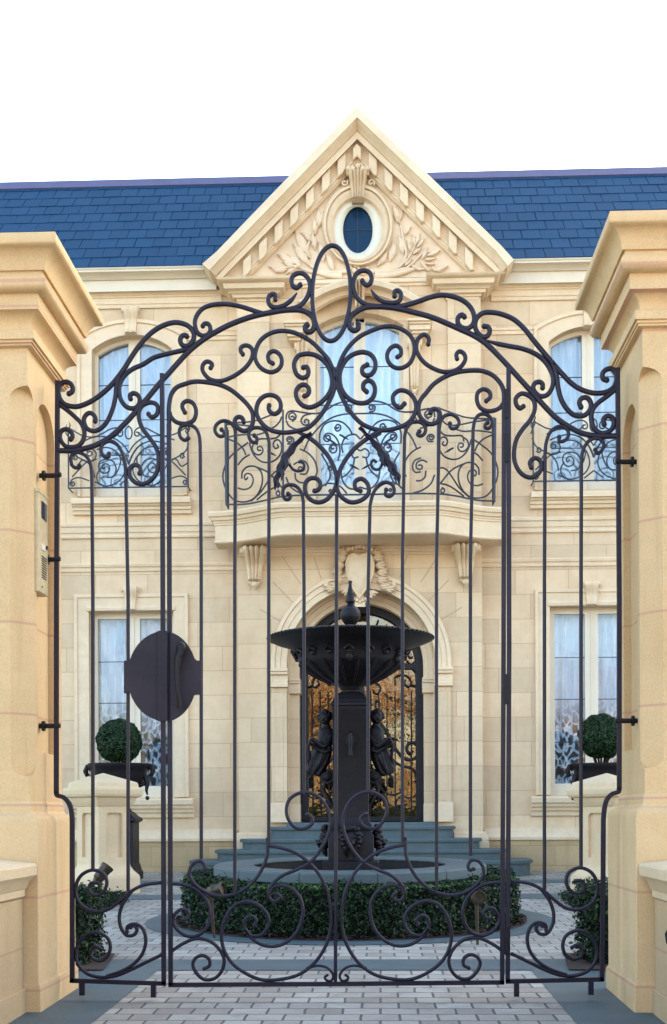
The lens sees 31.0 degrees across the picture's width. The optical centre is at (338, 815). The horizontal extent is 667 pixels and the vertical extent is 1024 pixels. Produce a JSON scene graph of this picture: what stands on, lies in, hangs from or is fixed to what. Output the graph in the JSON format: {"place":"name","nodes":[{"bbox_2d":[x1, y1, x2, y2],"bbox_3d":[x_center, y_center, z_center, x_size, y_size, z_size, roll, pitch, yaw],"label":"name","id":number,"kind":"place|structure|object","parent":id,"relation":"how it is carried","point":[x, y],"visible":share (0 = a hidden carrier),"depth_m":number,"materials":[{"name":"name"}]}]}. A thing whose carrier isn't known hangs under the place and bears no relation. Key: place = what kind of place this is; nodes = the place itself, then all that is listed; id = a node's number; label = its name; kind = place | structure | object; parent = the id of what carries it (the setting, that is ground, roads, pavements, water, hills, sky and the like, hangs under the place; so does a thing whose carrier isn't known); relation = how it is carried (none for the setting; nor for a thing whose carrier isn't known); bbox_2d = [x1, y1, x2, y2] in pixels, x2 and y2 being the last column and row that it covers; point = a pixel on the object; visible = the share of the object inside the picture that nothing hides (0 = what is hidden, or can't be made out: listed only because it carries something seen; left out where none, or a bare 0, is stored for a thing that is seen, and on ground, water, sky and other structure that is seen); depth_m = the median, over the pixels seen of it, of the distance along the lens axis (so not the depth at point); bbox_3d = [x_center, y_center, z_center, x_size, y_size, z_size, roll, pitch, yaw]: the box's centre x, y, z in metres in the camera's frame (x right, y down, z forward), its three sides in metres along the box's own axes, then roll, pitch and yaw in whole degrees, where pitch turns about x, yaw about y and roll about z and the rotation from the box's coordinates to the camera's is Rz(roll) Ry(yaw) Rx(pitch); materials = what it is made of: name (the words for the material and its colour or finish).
{"place":"outdoors","nodes":[
{"label":"outdoors","id":0,"kind":"place"},
{"bbox_2d":[0,0,666,181],"label":"sky","id":1,"kind":"structure","parent":0,"point":[90,89],"materials":[{"name":"white"}]},
{"bbox_2d":[91,871,586,1023],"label":"driveway","id":2,"kind":"structure","parent":0,"point":[535,1003],"depth_m":6.32,"materials":[{"name":"stone"}]},
{"bbox_2d":[93,862,112,909],"bbox_3d":[-1.606,0.519,8.216,0.143,0.406,0.093,0,0,-30],"label":"garden spotlight","id":3,"kind":"object","parent":2,"relation":"on","point":[106,868],"visible":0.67,"depth_m":8.19,"materials":[{"name":"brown metal"}]},
{"bbox_2d":[97,886,129,908],"bbox_3d":[-2.176,0.775,11.040,0.373,0.225,1.070,0,0,2],"label":"box hedge","id":4,"kind":"object","parent":2,"relation":"on","point":[111,898],"visible":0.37,"depth_m":11.00,"materials":[{"name":"green plant"}]},
{"bbox_2d":[83,762,154,878],"bbox_3d":[-2.614,0.086,14.400,0.754,1.405,0.754,0,0,43],"label":"urn planter","id":5,"kind":"object","parent":2,"relation":"on","point":[138,773],"visible":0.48,"depth_m":14.23,"materials":[{"name":"black metal"}]},
{"bbox_2d":[95,718,142,762],"bbox_3d":[-2.622,-0.857,14.403,0.566,0.622,0.565,0,0,2],"label":"topiary ball","id":6,"kind":"object","parent":5,"relation":"on","point":[110,739],"visible":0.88,"depth_m":14.22,"materials":[{"name":"green plant"}]},
{"bbox_2d":[205,882,226,937],"bbox_3d":[-0.846,0.646,8.233,0.155,0.384,0.093,0,0,23],"label":"garden spotlight","id":7,"kind":"object","parent":2,"relation":"on","point":[219,888],"visible":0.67,"depth_m":8.23,"materials":[{"name":"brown metal"}]},
{"bbox_2d":[8,959,664,1023],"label":"paving border","id":8,"kind":"object","parent":2,"relation":"on","point":[603,1004],"visible":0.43,"depth_m":6.39,"materials":[{"name":"grey stone"}]},
{"bbox_2d":[76,953,608,969],"bbox_3d":[-0.013,0.883,7.305,4.570,0.014,0.700,0,0,2],"label":"planting bed","id":9,"kind":"object","parent":2,"relation":"on","point":[581,963],"visible":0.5,"depth_m":7.17,"materials":[{"name":"brown soil"}]},
{"bbox_2d":[75,880,108,964],"bbox_3d":[-1.884,0.674,7.447,0.876,0.572,0.576,0,0,2],"label":"box hedge","id":10,"kind":"object","parent":9,"relation":"on","point":[86,921],"visible":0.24,"depth_m":7.34,"materials":[{"name":"green plant"}]},
{"bbox_2d":[569,877,608,964],"bbox_3d":[1.848,0.642,7.306,0.874,0.583,0.600,0,0,2],"label":"box hedge","id":11,"kind":"object","parent":9,"relation":"on","point":[590,918],"visible":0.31,"depth_m":7.15,"materials":[{"name":"green plant"}]},
{"bbox_2d":[128,879,569,898],"bbox_3d":[0.453,0.778,12.817,12.000,0.049,2.450,0,0,2],"label":"paving border","id":12,"kind":"object","parent":2,"relation":"on","point":[537,895],"depth_m":12.00,"materials":[{"name":"grey stone"}]},
{"bbox_2d":[63,773,143,892],"bbox_3d":[-2.439,0.194,12.493,0.595,1.262,0.595,0,0,44],"label":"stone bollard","id":13,"kind":"object","parent":12,"relation":"on","point":[110,820],"visible":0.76,"depth_m":12.36,"materials":[{"name":"beige stone"}]},
{"bbox_2d":[566,773,619,890],"bbox_3d":[2.746,0.184,12.312,0.595,1.230,0.595,0,0,44],"label":"pedestal","id":14,"kind":"object","parent":12,"relation":"on","point":[598,789],"visible":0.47,"depth_m":12.20,"materials":[{"name":"beige stone"}]},
{"bbox_2d":[565,762,616,799],"bbox_3d":[3.107,0.075,14.200,0.754,1.368,0.754,0,0,43],"label":"urn planter","id":15,"kind":"object","parent":14,"relation":"on","point":[590,770],"visible":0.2,"depth_m":13.92,"materials":[{"name":"black metal"}]},
{"bbox_2d":[577,713,616,762],"bbox_3d":[3.098,-0.899,14.200,0.565,0.621,0.570,0,0,2],"label":"topiary ball","id":16,"kind":"object","parent":15,"relation":"on","point":[600,736],"visible":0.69,"depth_m":14.02,"materials":[{"name":"green plant"}]},
{"bbox_2d":[213,856,486,891],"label":"fountain pool","id":17,"kind":"structure","parent":2,"relation":"on","point":[423,868],"depth_m":9.01,"materials":[{"name":"grey stone"}]},
{"bbox_2d":[266,580,433,869],"bbox_3d":[0.101,-0.645,9.762,1.362,2.517,1.360,0,0,2],"label":"fountain","id":18,"kind":"object","parent":17,"relation":"in","point":[385,652],"visible":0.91,"depth_m":9.62,"materials":[{"name":"black metal"}]},
{"bbox_2d":[145,909,555,944],"bbox_3d":[0.095,0.841,9.763,3.290,0.066,3.290,0,0,2],"label":"fountain border","id":19,"kind":"object","parent":2,"relation":"on","point":[153,923],"visible":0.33,"depth_m":8.55,"materials":[{"name":"grey stone"}]},
{"bbox_2d":[175,917,526,939],"bbox_3d":[0.095,0.837,9.763,2.840,0.057,2.840,0,0,2],"label":"mulch bed","id":20,"kind":"object","parent":2,"relation":"on","point":[341,938],"visible":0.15,"depth_m":8.59,"materials":[{"name":"brown soil"}]},
{"bbox_2d":[179,864,521,937],"bbox_3d":[0.099,0.635,9.761,2.782,0.502,2.771,0,0,2],"label":"ring hedge","id":21,"kind":"object","parent":20,"relation":"on","point":[284,912],"visible":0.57,"depth_m":8.58,"materials":[{"name":"green plant"}]},
{"bbox_2d":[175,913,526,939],"bbox_3d":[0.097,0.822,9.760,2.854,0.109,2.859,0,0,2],"label":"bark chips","id":22,"kind":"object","parent":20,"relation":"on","point":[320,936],"visible":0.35,"depth_m":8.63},
{"bbox_2d":[189,826,532,876],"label":"entrance steps","id":23,"kind":"structure","parent":2,"relation":"on","point":[420,841],"depth_m":14.94,"materials":[{"name":"grey stone"}]},
{"bbox_2d":[471,890,486,944],"bbox_3d":[0.939,0.689,8.131,0.093,0.371,0.153,0,0,-7],"label":"garden spotlight","id":24,"kind":"object","parent":2,"relation":"on","point":[478,897],"visible":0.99,"depth_m":8.08,"materials":[{"name":"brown metal"}]},
{"bbox_2d":[558,886,578,907],"bbox_3d":[2.309,0.768,10.907,0.590,0.222,1.064,0,0,2],"label":"box hedge","id":25,"kind":"object","parent":2,"relation":"on","point":[566,896],"visible":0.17,"depth_m":10.95,"materials":[{"name":"green plant"}]},
{"bbox_3d":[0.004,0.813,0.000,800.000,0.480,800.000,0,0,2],"label":"ground","id":26,"kind":"structure","parent":0,"visible":0},
{"bbox_2d":[0,859,36,1023],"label":"wing wall","id":27,"kind":"structure","parent":26,"relation":"on","point":[16,877],"depth_m":5.50,"materials":[{"name":"stone"}]},
{"bbox_2d":[0,231,103,1011],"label":"gate pier","id":28,"kind":"structure","parent":26,"relation":"on","point":[51,317],"depth_m":5.81,"materials":[{"name":"stone"}]},
{"bbox_2d":[34,488,48,596],"bbox_3d":[-1.484,-1.344,5.950,0.067,0.502,0.168,0,0,2],"label":"intercom","id":29,"kind":"object","parent":28,"relation":"attached to","point":[41,543],"visible":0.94,"depth_m":5.91,"materials":[{"name":"beige metal"}]},
{"bbox_2d":[39,243,637,997],"bbox_3d":[-0.016,-0.972,6.001,2.987,3.760,0.056,0,0,2],"label":"gate surround","id":30,"kind":"object","parent":28,"relation":"attached to","point":[147,675],"visible":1,"depth_m":6.00,"materials":[{"name":"paint"}]},
{"bbox_2d":[166,324,508,986],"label":"pedestrian gate","id":31,"kind":"structure","parent":30,"relation":"attached to","point":[185,676],"depth_m":6.00,"materials":[{"name":"metal"}]},
{"bbox_2d":[0,106,666,871],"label":"mansion","id":32,"kind":"structure","parent":26,"relation":"on","point":[358,186],"depth_m":15.63,"materials":[{"name":"stone"}]},
{"bbox_2d":[95,339,172,495],"bbox_3d":[-2.695,-5.246,16.034,1.050,2.105,0.229,0,0,2],"label":"window","id":33,"kind":"structure","parent":32,"relation":"in","point":[142,380],"depth_m":16.08,"materials":[{"name":"white glass"}]},
{"bbox_2d":[95,612,173,796],"bbox_3d":[-2.703,-1.459,16.035,1.112,2.444,0.229,0,0,2],"label":"window","id":34,"kind":"structure","parent":32,"relation":"in","point":[110,628],"depth_m":16.09,"materials":[{"name":"clear glass"}]},
{"bbox_2d":[316,318,402,500],"bbox_3d":[0.283,-5.247,15.755,1.125,2.446,0.239,0,0,2],"label":"window","id":35,"kind":"structure","parent":32,"relation":"in","point":[387,380],"depth_m":15.81,"materials":[{"name":"white glass"}]},
{"bbox_2d":[300,605,423,821],"bbox_3d":[0.308,-1.351,15.949,1.628,2.856,0.140,0,0,2],"label":"front door","id":36,"kind":"structure","parent":32,"relation":"in","point":[385,695],"depth_m":15.99,"materials":[{"name":"black metal"}]},
{"bbox_2d":[549,331,615,489],"bbox_3d":[3.265,-5.276,15.825,1.050,2.105,0.229,0,0,2],"label":"window","id":37,"kind":"structure","parent":32,"relation":"in","point":[580,355],"depth_m":15.88,"materials":[{"name":"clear glass"}]},
{"bbox_2d":[550,608,616,794],"bbox_3d":[3.310,-1.489,15.824,1.112,2.444,0.229,0,0,2],"label":"window","id":38,"kind":"structure","parent":32,"relation":"in","point":[599,624],"depth_m":15.88,"materials":[{"name":"white glass"}]},
{"bbox_2d":[575,210,666,1012],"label":"gate pier","id":39,"kind":"structure","parent":26,"relation":"on","point":[621,300],"depth_m":5.71,"materials":[{"name":"stone"}]},
{"bbox_2d":[639,860,666,1023],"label":"wing wall","id":40,"kind":"structure","parent":26,"relation":"on","point":[653,875],"depth_m":5.44,"materials":[{"name":"stone"}]}
]}

